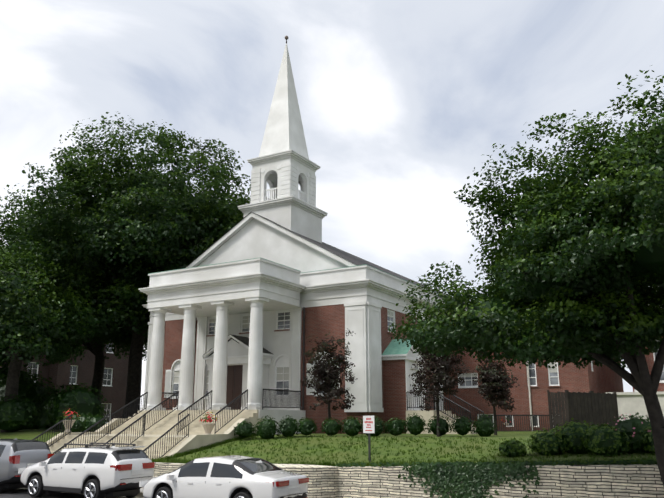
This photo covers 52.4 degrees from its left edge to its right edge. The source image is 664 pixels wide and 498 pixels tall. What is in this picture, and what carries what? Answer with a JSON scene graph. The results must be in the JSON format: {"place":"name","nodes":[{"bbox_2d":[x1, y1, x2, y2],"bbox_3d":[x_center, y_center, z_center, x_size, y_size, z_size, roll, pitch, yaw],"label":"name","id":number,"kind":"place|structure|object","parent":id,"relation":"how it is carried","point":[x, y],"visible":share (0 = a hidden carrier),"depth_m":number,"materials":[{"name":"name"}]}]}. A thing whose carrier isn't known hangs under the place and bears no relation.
{"place":"outdoors","nodes":[
{"label":"outdoors","id":0,"kind":"place"},
{"bbox_2d":[0,487,144,497],"bbox_3d":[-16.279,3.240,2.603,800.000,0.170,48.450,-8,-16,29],"label":"road","id":1,"kind":"structure","parent":0,"point":[18,493],"depth_m":23.02,"materials":[{"name":"grey asphalt"}]},
{"bbox_2d":[0,438,53,489],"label":"silver suv","id":2,"kind":"object","parent":1,"relation":"on","point":[16,454],"visible":0.69,"depth_m":23.78,"materials":[{"name":"grey paint"}]},
{"bbox_2d":[18,442,154,497],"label":"suv","id":3,"kind":"object","parent":1,"relation":"on","point":[94,470],"visible":0.98,"depth_m":21.65,"materials":[{"name":"white paint"}]},
{"bbox_2d":[139,455,308,497],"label":"white sedan","id":4,"kind":"object","parent":1,"relation":"on","point":[234,476],"visible":1,"depth_m":18.40,"materials":[{"name":"white paint"}]},
{"bbox_2d":[154,462,663,497],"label":"stone retaining wall","id":5,"kind":"structure","parent":1,"relation":"on","point":[605,481],"depth_m":18.03,"materials":[{"name":"beige stone"}]},
{"bbox_2d":[0,429,655,464],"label":"lawn","id":6,"kind":"structure","parent":0,"point":[28,434],"depth_m":25.40,"materials":[{"name":"green plant"}]},
{"bbox_2d":[0,234,99,431],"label":"tree","id":7,"kind":"object","parent":6,"relation":"on","point":[29,325],"depth_m":40.06,"materials":[{"name":"green plant"}]},
{"bbox_2d":[0,192,149,402],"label":"tree","id":8,"kind":"object","parent":6,"relation":"on","point":[106,277],"depth_m":48.66,"materials":[{"name":"green plant"}]},
{"bbox_2d":[0,112,250,417],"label":"tree","id":9,"kind":"object","parent":6,"relation":"on","point":[180,227],"depth_m":44.69,"materials":[{"name":"green plant"}]},
{"bbox_2d":[61,409,510,433],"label":"flower pots","id":10,"kind":"object","parent":6,"relation":"on","point":[208,428],"visible":0.58,"depth_m":29.56,"materials":[{"name":"beige ceramic"}]},
{"bbox_2d":[138,36,466,433],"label":"church","id":11,"kind":"structure","parent":6,"relation":"on","point":[257,294],"depth_m":36.33,"materials":[{"name":"paint"}]},
{"bbox_2d":[0,360,656,497],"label":"shrubs","id":12,"kind":"object","parent":6,"relation":"on","point":[35,405],"visible":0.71,"depth_m":23.86,"materials":[{"name":"green plant"}]},
{"bbox_2d":[300,329,357,435],"bbox_3d":[-0.018,6.139,30.721,2.712,5.171,2.878,-8,-16,29],"label":"tree","id":13,"kind":"object","parent":6,"relation":"on","point":[335,393],"depth_m":30.57,"materials":[{"name":"brown plant"}]},
{"bbox_2d":[363,416,374,460],"bbox_3d":[1.181,6.182,21.336,0.400,1.760,0.060,-8,-16,29],"label":"no parking sign","id":14,"kind":"object","parent":6,"relation":"on","point":[368,425],"visible":0.98,"depth_m":21.42,"materials":[{"name":"grey metal"}]},
{"bbox_2d":[409,348,469,436],"bbox_3d":[4.502,5.696,28.924,2.764,5.158,2.528,-8,-16,29],"label":"tree","id":15,"kind":"object","parent":6,"relation":"on","point":[440,376],"depth_m":28.78,"materials":[{"name":"plant"}]},
{"bbox_2d":[406,391,549,430],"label":"side railings","id":16,"kind":"object","parent":6,"relation":"on","point":[466,413],"visible":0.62,"depth_m":34.62,"materials":[{"name":"black metal"}]},
{"bbox_2d":[471,352,519,434],"bbox_3d":[7.795,6.845,31.768,2.207,4.310,2.736,-8,-16,29],"label":"tree","id":17,"kind":"object","parent":6,"relation":"on","point":[500,386],"depth_m":31.46,"materials":[{"name":"plant"}]},
{"bbox_2d":[382,309,663,433],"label":"church annex and neighbours","id":18,"kind":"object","parent":6,"relation":"on","point":[559,395],"visible":0.48,"depth_m":38.85,"materials":[{"name":"red brick"}]},
{"bbox_2d":[0,0,663,409],"label":"sky","id":19,"kind":"structure","parent":0,"point":[400,102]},
{"bbox_2d":[388,65,663,486],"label":"tree","id":20,"kind":"object","parent":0,"point":[569,266],"depth_m":16.11,"materials":[{"name":"green plant"}]},
{"label":"ground","id":21,"kind":"structure","parent":0,"visible":0},
{"bbox_2d":[0,339,129,422],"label":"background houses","id":22,"kind":"structure","parent":21,"relation":"on","point":[114,384],"depth_m":76.63,"materials":[{"name":"brick"}]},
{"bbox_2d":[47,410,305,459],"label":"steps","id":23,"kind":"structure","parent":21,"relation":"on","point":[198,437],"depth_m":31.30,"materials":[{"name":"concrete"}]},
{"bbox_2d":[32,389,300,458],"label":"stair railings","id":24,"kind":"object","parent":23,"relation":"on","point":[297,402],"visible":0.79,"depth_m":31.36,"materials":[{"name":"black metal"}]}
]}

